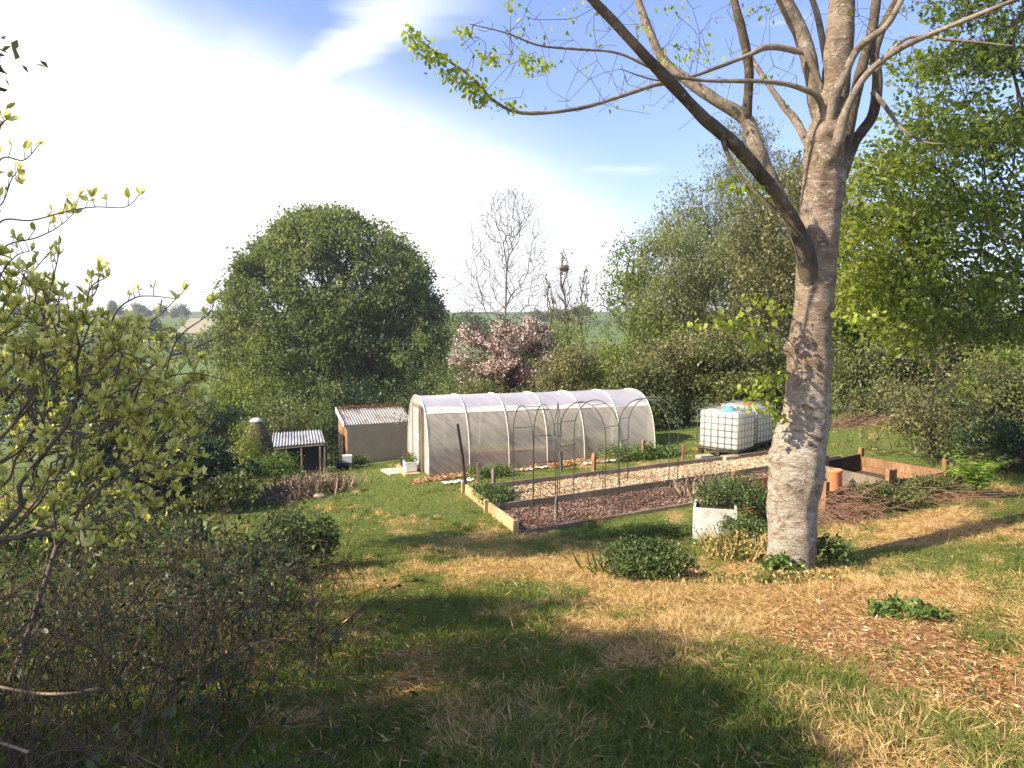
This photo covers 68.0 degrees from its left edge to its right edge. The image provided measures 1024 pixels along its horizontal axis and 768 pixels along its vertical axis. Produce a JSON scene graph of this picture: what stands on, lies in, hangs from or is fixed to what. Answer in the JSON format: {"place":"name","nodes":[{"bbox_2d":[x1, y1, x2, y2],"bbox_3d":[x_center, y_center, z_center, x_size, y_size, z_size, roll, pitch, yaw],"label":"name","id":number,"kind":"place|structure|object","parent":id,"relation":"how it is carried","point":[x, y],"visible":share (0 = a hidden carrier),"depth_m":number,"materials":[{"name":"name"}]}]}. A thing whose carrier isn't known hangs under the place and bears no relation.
{"place":"outdoors","nodes":[
{"label":"outdoors","id":0,"kind":"place"},
{"bbox_2d":[239,418,273,478],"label":"wicker dome","id":1,"kind":"structure","parent":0,"point":[266,438],"depth_m":27.48,"materials":[{"name":"brown wicker"}]},
{"bbox_2d":[0,311,1023,767],"bbox_3d":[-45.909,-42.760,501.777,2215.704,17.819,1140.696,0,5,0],"label":"ground","id":2,"kind":"structure","parent":0,"point":[444,469],"depth_m":12.41,"materials":[{"name":"green plant"}]},
{"bbox_2d":[0,300,149,462],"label":"valley bush","id":3,"kind":"object","parent":2,"relation":"on","point":[71,396],"visible":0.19,"depth_m":28.97,"materials":[{"name":"green plant"}]},
{"bbox_2d":[0,481,209,583],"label":"laurel bush","id":4,"kind":"object","parent":2,"relation":"on","point":[35,543],"visible":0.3,"depth_m":8.89,"materials":[{"name":"green plant"}]},
{"bbox_2d":[0,102,243,706],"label":"variegated shrub","id":5,"kind":"object","parent":2,"relation":"on","point":[133,411],"visible":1,"depth_m":3.17,"materials":[{"name":"green plant"}]},
{"bbox_2d":[38,391,214,515],"bbox_3d":[-8.699,1.706,17.325,3.881,3.281,3.276,0,5,0],"label":"valley bush","id":6,"kind":"object","parent":2,"relation":"on","point":[111,447],"visible":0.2,"depth_m":16.93,"materials":[{"name":"green plant"}]},
{"bbox_2d":[130,509,212,561],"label":"laurel bush","id":7,"kind":"object","parent":2,"relation":"on","point":[189,527],"visible":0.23,"depth_m":11.19,"materials":[{"name":"green plant"}]},
{"bbox_2d":[155,323,191,353],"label":"hedgerow tree","id":8,"kind":"object","parent":2,"relation":"on","point":[180,340],"visible":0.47,"depth_m":159.14,"materials":[{"name":"green plant"}]},
{"bbox_2d":[1,468,363,639],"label":"bramble thicket","id":9,"kind":"object","parent":2,"relation":"on","point":[179,528],"visible":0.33,"depth_m":7.42,"materials":[{"name":"green plant"}]},
{"bbox_2d":[177,312,225,354],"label":"stone house","id":10,"kind":"structure","parent":2,"relation":"on","point":[192,330],"depth_m":162.68,"materials":[{"name":"beige stone"}]},
{"bbox_2d":[186,323,218,358],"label":"hedgerow tree","id":11,"kind":"object","parent":2,"relation":"on","point":[198,339],"visible":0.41,"depth_m":147.55,"materials":[{"name":"green plant"}]},
{"bbox_2d":[140,430,269,512],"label":"valley bush","id":12,"kind":"object","parent":2,"relation":"on","point":[219,462],"visible":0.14,"depth_m":18.32,"materials":[{"name":"green plant"}]},
{"bbox_2d":[183,392,249,453],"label":"valley bush","id":13,"kind":"object","parent":2,"relation":"on","point":[220,424],"visible":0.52,"depth_m":38.01,"materials":[{"name":"green plant"}]},
{"bbox_2d":[187,466,264,509],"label":"leafy bush","id":14,"kind":"object","parent":2,"relation":"on","point":[240,482],"visible":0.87,"depth_m":17.11,"materials":[{"name":"green plant"}]},
{"bbox_2d":[195,371,270,437],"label":"valley bush","id":15,"kind":"object","parent":2,"relation":"on","point":[228,397],"visible":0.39,"depth_m":41.99,"materials":[{"name":"green plant"}]},
{"bbox_2d":[0,471,470,767],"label":"bramble thicket","id":16,"kind":"object","parent":2,"relation":"on","point":[111,616],"visible":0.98,"depth_m":3.89,"materials":[{"name":"green plant"}]},
{"bbox_2d":[228,419,271,464],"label":"yellow shrub","id":17,"kind":"object","parent":2,"relation":"on","point":[247,449],"visible":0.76,"depth_m":25.85,"materials":[{"name":"green plant"}]},
{"bbox_2d":[194,529,314,590],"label":"leafy bush","id":18,"kind":"object","parent":2,"relation":"on","point":[261,561],"visible":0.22,"depth_m":8.32,"materials":[{"name":"green plant"}]},
{"bbox_2d":[207,330,305,426],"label":"valley bush","id":19,"kind":"object","parent":2,"relation":"on","point":[273,386],"visible":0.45,"depth_m":44.93,"materials":[{"name":"green plant"}]},
{"bbox_2d":[223,567,310,609],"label":"leafy bush","id":20,"kind":"object","parent":2,"relation":"on","point":[290,590],"visible":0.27,"depth_m":6.81,"materials":[{"name":"green plant"}]},
{"bbox_2d":[234,448,304,480],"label":"leafy bush","id":21,"kind":"object","parent":2,"relation":"on","point":[277,461],"visible":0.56,"depth_m":25.05,"materials":[{"name":"green plant"}]},
{"bbox_2d":[230,393,318,455],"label":"valley bush","id":22,"kind":"object","parent":2,"relation":"on","point":[296,424],"visible":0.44,"depth_m":35.27,"materials":[{"name":"green plant"}]},
{"bbox_2d":[234,485,336,508],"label":"dried flowers","id":23,"kind":"object","parent":2,"relation":"on","point":[266,497],"visible":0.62,"depth_m":18.36,"materials":[{"name":"brown plant"}]},
{"bbox_2d":[240,369,347,450],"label":"valley bush","id":24,"kind":"object","parent":2,"relation":"on","point":[328,414],"visible":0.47,"depth_m":39.71,"materials":[{"name":"green plant"}]},
{"bbox_2d":[246,503,344,577],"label":"leafy bush","id":25,"kind":"object","parent":2,"relation":"on","point":[333,542],"visible":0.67,"depth_m":9.22,"materials":[{"name":"green plant"}]},
{"bbox_2d":[272,430,326,472],"bbox_3d":[-8.522,2.828,30.347,2.397,1.899,1.215,0,5,0],"label":"open shelter","id":26,"kind":"object","parent":2,"relation":"on","point":[314,457],"visible":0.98,"depth_m":30.34,"materials":[{"name":"silver metal"}]},
{"bbox_2d":[248,464,372,504],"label":"dried flowers","id":27,"kind":"object","parent":2,"relation":"on","point":[317,481],"visible":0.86,"depth_m":19.16,"materials":[{"name":"beige plant"}]},
{"bbox_2d":[198,201,461,431],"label":"oak tree","id":28,"kind":"object","parent":2,"relation":"on","point":[401,286],"visible":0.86,"depth_m":48.09,"materials":[{"name":"green plant"}]},
{"bbox_2d":[297,367,402,450],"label":"valley bush","id":29,"kind":"object","parent":2,"relation":"on","point":[359,398],"visible":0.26,"depth_m":40.59,"materials":[{"name":"green plant"}]},
{"bbox_2d":[335,406,407,464],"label":"garden shed","id":30,"kind":"structure","parent":2,"relation":"on","point":[377,434],"depth_m":36.18,"materials":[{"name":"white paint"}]},
{"bbox_2d":[378,364,463,448],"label":"hedge bush","id":31,"kind":"object","parent":2,"relation":"on","point":[413,386],"visible":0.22,"depth_m":38.41,"materials":[{"name":"green plant"}]},
{"bbox_2d":[384,309,501,449],"bbox_3d":[-3.349,0.021,38.252,6.673,7.579,5.154,0,5,0],"label":"hedge bush","id":32,"kind":"object","parent":2,"relation":"on","point":[417,341],"visible":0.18,"depth_m":37.83,"materials":[{"name":"green plant"}]},
{"bbox_2d":[429,445,473,467],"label":"tunnel plants","id":33,"kind":"object","parent":2,"relation":"on","point":[455,454],"visible":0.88,"depth_m":20.87,"materials":[{"name":"green plant"}]},
{"bbox_2d":[393,368,537,450],"bbox_3d":[-1.799,1.029,30.213,5.735,3.373,4.377,0,5,0],"label":"hedge bush","id":34,"kind":"object","parent":2,"relation":"on","point":[467,389],"visible":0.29,"depth_m":29.95,"materials":[{"name":"green plant"}]},
{"bbox_2d":[446,309,498,343],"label":"hedgerow tree","id":35,"kind":"object","parent":2,"relation":"on","point":[475,318],"visible":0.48,"depth_m":198.40,"materials":[{"name":"green plant"}]},
{"bbox_2d":[460,462,518,480],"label":"bed plants","id":36,"kind":"object","parent":2,"relation":"on","point":[485,472],"visible":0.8,"depth_m":19.14,"materials":[{"name":"green plant"}]},
{"bbox_2d":[446,312,559,428],"bbox_3d":[-0.027,-0.225,34.014,5.900,6.062,5.062,0,5,0],"label":"blossom tree","id":37,"kind":"object","parent":2,"relation":"on","point":[504,364],"visible":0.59,"depth_m":33.41,"materials":[{"name":"pink plant"}]},
{"bbox_2d":[445,186,566,356],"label":"bare tree","id":38,"kind":"object","parent":2,"relation":"on","point":[506,303],"visible":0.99,"depth_m":59.21,"materials":[{"name":"grey plant"}]},
{"bbox_2d":[474,446,545,466],"bbox_3d":[-0.049,2.081,21.194,2.076,0.550,0.400,-2,5,-18],"label":"tunnel staging","id":39,"kind":"object","parent":2,"relation":"on","point":[495,450],"visible":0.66,"depth_m":21.07,"materials":[{"name":"brown wood"}]},
{"bbox_2d":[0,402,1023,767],"bbox_3d":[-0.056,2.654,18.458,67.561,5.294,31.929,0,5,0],"label":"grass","id":40,"kind":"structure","parent":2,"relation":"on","point":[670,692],"depth_m":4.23,"materials":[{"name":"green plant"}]},
{"bbox_2d":[0,410,1023,767],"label":"dry grass","id":41,"kind":"structure","parent":2,"relation":"on","point":[738,600],"depth_m":5.36,"materials":[{"name":"beige plant"}]},
{"bbox_2d":[0,412,1023,767],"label":"ground weeds","id":42,"kind":"object","parent":2,"relation":"on","point":[630,728],"visible":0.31,"depth_m":3.81,"materials":[{"name":"green plant"}]},
{"bbox_2d":[410,452,625,483],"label":"tunnel edge litter","id":43,"kind":"object","parent":2,"relation":"on","point":[443,477],"visible":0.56,"depth_m":20.12,"materials":[{"name":"brown plant"}]},
{"bbox_2d":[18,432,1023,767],"bbox_3d":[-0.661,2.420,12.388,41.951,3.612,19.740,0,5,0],"label":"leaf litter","id":44,"kind":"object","parent":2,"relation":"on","point":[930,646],"visible":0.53,"depth_m":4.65,"materials":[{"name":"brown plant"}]},
{"bbox_2d":[495,425,556,455],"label":"tunnel plants","id":45,"kind":"object","parent":2,"relation":"on","point":[525,436],"visible":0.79,"depth_m":22.75,"materials":[{"name":"green plant"}]},
{"bbox_2d":[408,388,655,475],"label":"polytunnel","id":46,"kind":"structure","parent":2,"relation":"on","point":[641,425],"depth_m":21.71,"materials":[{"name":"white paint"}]},
{"bbox_2d":[537,274,574,428],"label":"slim tree","id":47,"kind":"object","parent":2,"relation":"on","point":[551,298],"visible":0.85,"depth_m":43.54,"materials":[{"name":"brown plant"}]},
{"bbox_2d":[517,340,611,433],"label":"hedge bush","id":48,"kind":"object","parent":2,"relation":"on","point":[574,361],"visible":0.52,"depth_m":28.73,"materials":[{"name":"green plant"}]},
{"bbox_2d":[545,249,588,427],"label":"slim tree","id":49,"kind":"object","parent":2,"relation":"on","point":[562,287],"visible":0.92,"depth_m":43.66,"materials":[{"name":"brown plant"}]},
{"bbox_2d":[514,294,621,429],"bbox_3d":[3.419,-0.960,40.300,6.475,7.588,6.412,4,6,41],"label":"hedge bush","id":50,"kind":"object","parent":2,"relation":"on","point":[570,335],"visible":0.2,"depth_m":39.75,"materials":[{"name":"green plant"}]},
{"bbox_2d":[565,265,590,427],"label":"slim tree","id":51,"kind":"object","parent":2,"relation":"on","point":[585,295],"visible":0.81,"depth_m":43.71,"materials":[{"name":"brown plant"}]},
{"bbox_2d":[567,435,611,458],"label":"tunnel plants","id":52,"kind":"object","parent":2,"relation":"on","point":[579,447],"visible":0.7,"depth_m":22.28,"materials":[{"name":"green plant"}]},
{"bbox_2d":[560,525,634,540],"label":"bank weeds","id":53,"kind":"object","parent":2,"relation":"on","point":[590,535],"visible":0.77,"depth_m":12.81,"materials":[{"name":"green plant"}]},
{"bbox_2d":[541,335,664,431],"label":"hedge bush","id":54,"kind":"object","parent":2,"relation":"on","point":[615,355],"visible":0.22,"depth_m":30.43,"materials":[{"name":"green plant"}]},
{"bbox_2d":[461,450,768,507],"bbox_3d":[3.225,2.155,17.129,8.507,0.770,1.977,-2,5,-18],"label":"raised bed","id":55,"kind":"object","parent":2,"relation":"on","point":[685,467],"visible":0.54,"depth_m":17.35,"materials":[{"name":"brown wood"}]},
{"bbox_2d":[469,479,520,507],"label":"bed plants","id":56,"kind":"object","parent":55,"relation":"on","point":[493,494],"visible":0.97,"depth_m":15.50,"materials":[{"name":"green plant"}]},
{"bbox_2d":[559,399,619,505],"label":"garden arch","id":57,"kind":"structure","parent":55,"relation":"on","point":[605,445],"depth_m":14.96,"materials":[{"name":"metal"}]},
{"bbox_2d":[618,396,678,486],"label":"garden arch","id":58,"kind":"structure","parent":55,"relation":"on","point":[628,433],"depth_m":16.29,"materials":[{"name":"metal"}]},
{"bbox_2d":[586,222,673,359],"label":"young tree","id":59,"kind":"object","parent":2,"relation":"on","point":[629,277],"visible":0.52,"depth_m":41.24,"materials":[{"name":"green plant"}]},
{"bbox_2d":[586,440,690,461],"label":"bed plants","id":60,"kind":"object","parent":2,"relation":"on","point":[652,452],"visible":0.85,"depth_m":20.31,"materials":[{"name":"green plant"}]},
{"bbox_2d":[577,281,705,425],"bbox_3d":[5.968,-1.129,33.163,7.644,6.716,5.290,0,5,0],"label":"hedge bush","id":61,"kind":"object","parent":2,"relation":"on","point":[631,321],"visible":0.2,"depth_m":32.47,"materials":[{"name":"green plant"}]},
{"bbox_2d":[567,537,718,579],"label":"daffodil leaves","id":62,"kind":"object","parent":2,"relation":"on","point":[606,562],"visible":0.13,"depth_m":9.25,"materials":[{"name":"green plant"}]},
{"bbox_2d":[591,533,704,583],"bbox_3d":[1.595,2.139,8.899,1.364,0.715,1.008,0,5,0],"label":"bramble patch","id":63,"kind":"object","parent":2,"relation":"on","point":[662,553],"visible":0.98,"depth_m":8.73,"materials":[{"name":"green plant"}]},
{"bbox_2d":[595,354,702,428],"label":"hedge bush","id":64,"kind":"object","parent":2,"relation":"on","point":[647,377],"visible":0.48,"depth_m":26.06,"materials":[{"name":"green plant"}]},
{"bbox_2d":[608,518,692,538],"bbox_3d":[2.612,2.501,12.723,1.965,0.546,0.959,0,5,0],"label":"bramble patch","id":65,"kind":"object","parent":2,"relation":"on","point":[663,529],"visible":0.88,"depth_m":12.61,"materials":[{"name":"green plant"}]},
{"bbox_2d":[484,455,840,534],"bbox_3d":[3.770,2.239,15.355,8.506,0.830,1.821,-2,5,-18],"label":"raised bed","id":66,"kind":"object","parent":2,"relation":"on","point":[499,513],"visible":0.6,"depth_m":14.85,"materials":[{"name":"brown wood"}]},
{"bbox_2d":[513,404,555,515],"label":"garden arch","id":67,"kind":"structure","parent":66,"relation":"on","point":[533,448],"depth_m":14.54,"materials":[{"name":"metal"}]},
{"bbox_2d":[651,469,757,500],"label":"dried flowers","id":68,"kind":"object","parent":66,"relation":"on","point":[679,490],"visible":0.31,"depth_m":15.31,"materials":[{"name":"beige plant"}]},
{"bbox_2d":[611,211,750,423],"bbox_3d":[7.557,-2.968,33.865,6.194,10.051,5.498,0,5,0],"label":"willow tree","id":69,"kind":"object","parent":2,"relation":"on","point":[682,292],"visible":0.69,"depth_m":32.88,"materials":[{"name":"green plant"}]},
{"bbox_2d":[603,309,775,427],"bbox_3d":[6.457,-0.385,27.760,6.388,4.732,4.473,2,5,20],"label":"hedge bush","id":70,"kind":"object","parent":2,"relation":"on","point":[664,350],"visible":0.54,"depth_m":27.20,"materials":[{"name":"green plant"}]},
{"bbox_2d":[401,0,1018,574],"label":"sycamore tree","id":71,"kind":"object","parent":2,"relation":"on","point":[831,138],"visible":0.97,"depth_m":8.68,"materials":[{"name":"grey plant"}]},
{"bbox_2d":[692,499,736,539],"bbox_3d":[3.317,2.222,12.401,0.680,0.520,0.640,1,5,16],"label":"planter box","id":72,"kind":"object","parent":2,"relation":"on","point":[709,516],"visible":0.56,"depth_m":12.13,"materials":[{"name":"paint"}]},
{"bbox_2d":[684,469,767,520],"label":"trailing bush","id":73,"kind":"object","parent":72,"relation":"in","point":[740,491],"visible":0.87,"depth_m":12.52,"materials":[{"name":"green plant"}]},
{"bbox_2d":[677,524,767,565],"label":"dried flowers","id":74,"kind":"object","parent":2,"relation":"on","point":[736,547],"visible":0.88,"depth_m":10.53,"materials":[{"name":"beige plant"}]},
{"bbox_2d":[662,290,788,419],"bbox_3d":[9.709,-1.108,32.894,7.148,5.846,5.705,0,5,0],"label":"hedge bush","id":75,"kind":"object","parent":2,"relation":"on","point":[735,320],"visible":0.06,"depth_m":31.84,"materials":[{"name":"green plant"}]},
{"bbox_2d":[697,405,757,454],"bbox_3d":[5.599,1.191,19.748,1.178,1.215,1.019,5,7,44],"label":"water tank","id":76,"kind":"object","parent":2,"relation":"on","point":[727,429],"visible":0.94,"depth_m":19.41,"materials":[{"name":"plastic"}]},
{"bbox_2d":[678,328,789,417],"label":"hedge bush","id":77,"kind":"object","parent":2,"relation":"on","point":[727,386],"visible":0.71,"depth_m":26.34,"materials":[{"name":"green plant"}]},
{"bbox_2d":[636,106,840,338],"bbox_3d":[11.111,-5.672,37.558,10.098,15.573,8.827,0,5,0],"label":"willow tree","id":78,"kind":"object","parent":2,"relation":"on","point":[720,203],"visible":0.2,"depth_m":36.69,"materials":[{"name":"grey plant"}]},
{"bbox_2d":[714,508,767,539],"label":"bank weeds","id":79,"kind":"object","parent":2,"relation":"on","point":[752,524],"visible":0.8,"depth_m":11.30,"materials":[{"name":"green plant"}]},
{"bbox_2d":[719,400,775,449],"bbox_3d":[6.341,1.073,20.554,1.178,1.215,1.019,5,7,44],"label":"water tank","id":80,"kind":"object","parent":2,"relation":"on","point":[763,437],"visible":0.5,"depth_m":20.17,"materials":[{"name":"plastic"}]},
{"bbox_2d":[754,549,806,574],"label":"nettle clump","id":81,"kind":"object","parent":2,"relation":"on","point":[777,561],"visible":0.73,"depth_m":8.77,"materials":[{"name":"green plant"}]},
{"bbox_2d":[678,560,887,586],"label":"flowers","id":82,"kind":"object","parent":2,"relation":"on","point":[784,577],"visible":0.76,"depth_m":8.12,"materials":[{"name":"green plant"}]},
{"bbox_2d":[710,150,881,356],"bbox_3d":[11.206,-3.936,29.889,6.494,10.783,5.806,-3,6,-29],"label":"woodland tree","id":83,"kind":"object","parent":2,"relation":"on","point":[772,246],"visible":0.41,"depth_m":29.29,"materials":[{"name":"green plant"}]},
{"bbox_2d":[815,532,861,569],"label":"ground ivy","id":84,"kind":"object","parent":2,"relation":"on","point":[839,550],"visible":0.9,"depth_m":9.00,"materials":[{"name":"green plant"}]},
{"bbox_2d":[818,466,892,511],"bbox_3d":[5.870,1.837,14.104,1.407,0.895,2.907,0,5,0],"label":"compost bay","id":85,"kind":"object","parent":2,"relation":"on","point":[847,476],"visible":0.22,"depth_m":13.10,"materials":[{"name":"wood"}]},
{"bbox_2d":[772,402,953,431],"bbox_3d":[10.589,0.936,22.600,5.989,1.059,2.512,0,5,0],"label":"brushwood heap","id":86,"kind":"object","parent":2,"relation":"on","point":[846,421],"visible":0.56,"depth_m":22.60,"materials":[{"name":"brown wood"}]},
{"bbox_2d":[831,329,900,419],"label":"bank shrub","id":87,"kind":"object","parent":2,"relation":"on","point":[840,374],"visible":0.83,"depth_m":23.65,"materials":[{"name":"green plant"}]},
{"bbox_2d":[790,277,956,410],"bbox_3d":[12.940,-1.544,27.050,5.591,5.435,4.560,0,5,0],"label":"woodland tree","id":88,"kind":"object","parent":2,"relation":"on","point":[843,325],"visible":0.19,"depth_m":26.38,"materials":[{"name":"green plant"}]},
{"bbox_2d":[817,466,939,530],"bbox_3d":[5.508,1.778,11.830,2.152,1.009,1.458,0,5,0],"label":"brushwood heap","id":89,"kind":"object","parent":2,"relation":"on","point":[854,513],"visible":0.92,"depth_m":11.88,"materials":[{"name":"brown wood"}]},
{"bbox_2d":[825,447,948,490],"bbox_3d":[7.010,1.705,14.645,1.276,0.883,2.865,-1,5,-8],"label":"compost bay","id":90,"kind":"object","parent":2,"relation":"on","point":[859,462],"visible":0.33,"depth_m":15.40,"materials":[{"name":"wood"}]},
{"bbox_2d":[860,588,913,619],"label":"weed tuft","id":91,"kind":"object","parent":2,"relation":"on","point":[895,603],"visible":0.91,"depth_m":5.74,"materials":[{"name":"green plant"}]},
{"bbox_2d":[843,478,932,511],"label":"bank weeds","id":92,"kind":"object","parent":2,"relation":"on","point":[886,489],"visible":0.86,"depth_m":12.10,"materials":[{"name":"green plant"}]},
{"bbox_2d":[840,310,974,411],"bbox_3d":[13.954,-0.709,27.175,4.906,4.032,3.825,0,5,0],"label":"bank shrub","id":93,"kind":"object","parent":2,"relation":"on","point":[911,375],"visible":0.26,"depth_m":26.43,"materials":[{"name":"green plant"}]},
{"bbox_2d":[793,0,1023,371],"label":"beech tree","id":94,"kind":"object","parent":2,"relation":"on","point":[904,220],"visible":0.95,"depth_m":11.20,"materials":[{"name":"green plant"}]},
{"bbox_2d":[898,596,960,624],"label":"weed tuft","id":95,"kind":"object","parent":2,"relation":"on","point":[923,611],"visible":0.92,"depth_m":5.49,"materials":[{"name":"green plant"}]},
{"bbox_2d":[896,471,969,497],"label":"bank weeds","id":96,"kind":"object","parent":2,"relation":"on","point":[931,483],"visible":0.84,"depth_m":12.59,"materials":[{"name":"green plant"}]},
{"bbox_2d":[879,387,988,466],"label":"bank shrub","id":97,"kind":"object","parent":2,"relation":"on","point":[931,441],"visible":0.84,"depth_m":16.17,"materials":[{"name":"green plant"}]},
{"bbox_2d":[847,336,1023,457],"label":"bank shrub","id":98,"kind":"object","parent":2,"relation":"on","point":[927,386],"visible":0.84,"depth_m":16.98,"materials":[{"name":"green plant"}]},
{"bbox_2d":[900,453,1020,511],"bbox_3d":[7.240,1.565,12.121,1.949,0.951,1.638,0,5,0],"label":"brushwood heap","id":99,"kind":"object","parent":2,"relation":"on","point":[951,494],"visible":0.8,"depth_m":12.27,"materials":[{"name":"brown wood"}]},
{"bbox_2d":[919,341,1023,412],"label":"bank shrub","id":100,"kind":"object","parent":2,"relation":"on","point":[1003,355],"visible":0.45,"depth_m":23.88,"materials":[{"name":"green plant"}]},
{"bbox_2d":[921,294,1023,402],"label":"woodland tree","id":101,"kind":"object","parent":2,"relation":"on","point":[979,342],"visible":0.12,"depth_m":28.03,"materials":[{"name":"green plant"}]},
{"bbox_2d":[926,412,1023,474],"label":"bank shrub","id":102,"kind":"object","parent":2,"relation":"on","point":[1005,444],"visible":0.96,"depth_m":14.44,"materials":[{"name":"green plant"}]},
{"bbox_2d":[941,450,1017,495],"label":"fern","id":103,"kind":"object","parent":2,"relation":"on","point":[970,475],"visible":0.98,"depth_m":12.32,"materials":[{"name":"green plant"}]},
{"bbox_2d":[959,364,1023,427],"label":"bank shrub","id":104,"kind":"object","parent":2,"relation":"on","point":[1009,391],"visible":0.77,"depth_m":19.95,"materials":[{"name":"green plant"}]},
{"bbox_2d":[0,0,1023,311],"label":"sky","id":105,"kind":"structure","parent":0,"point":[228,113],"materials":[{"name":"white"}]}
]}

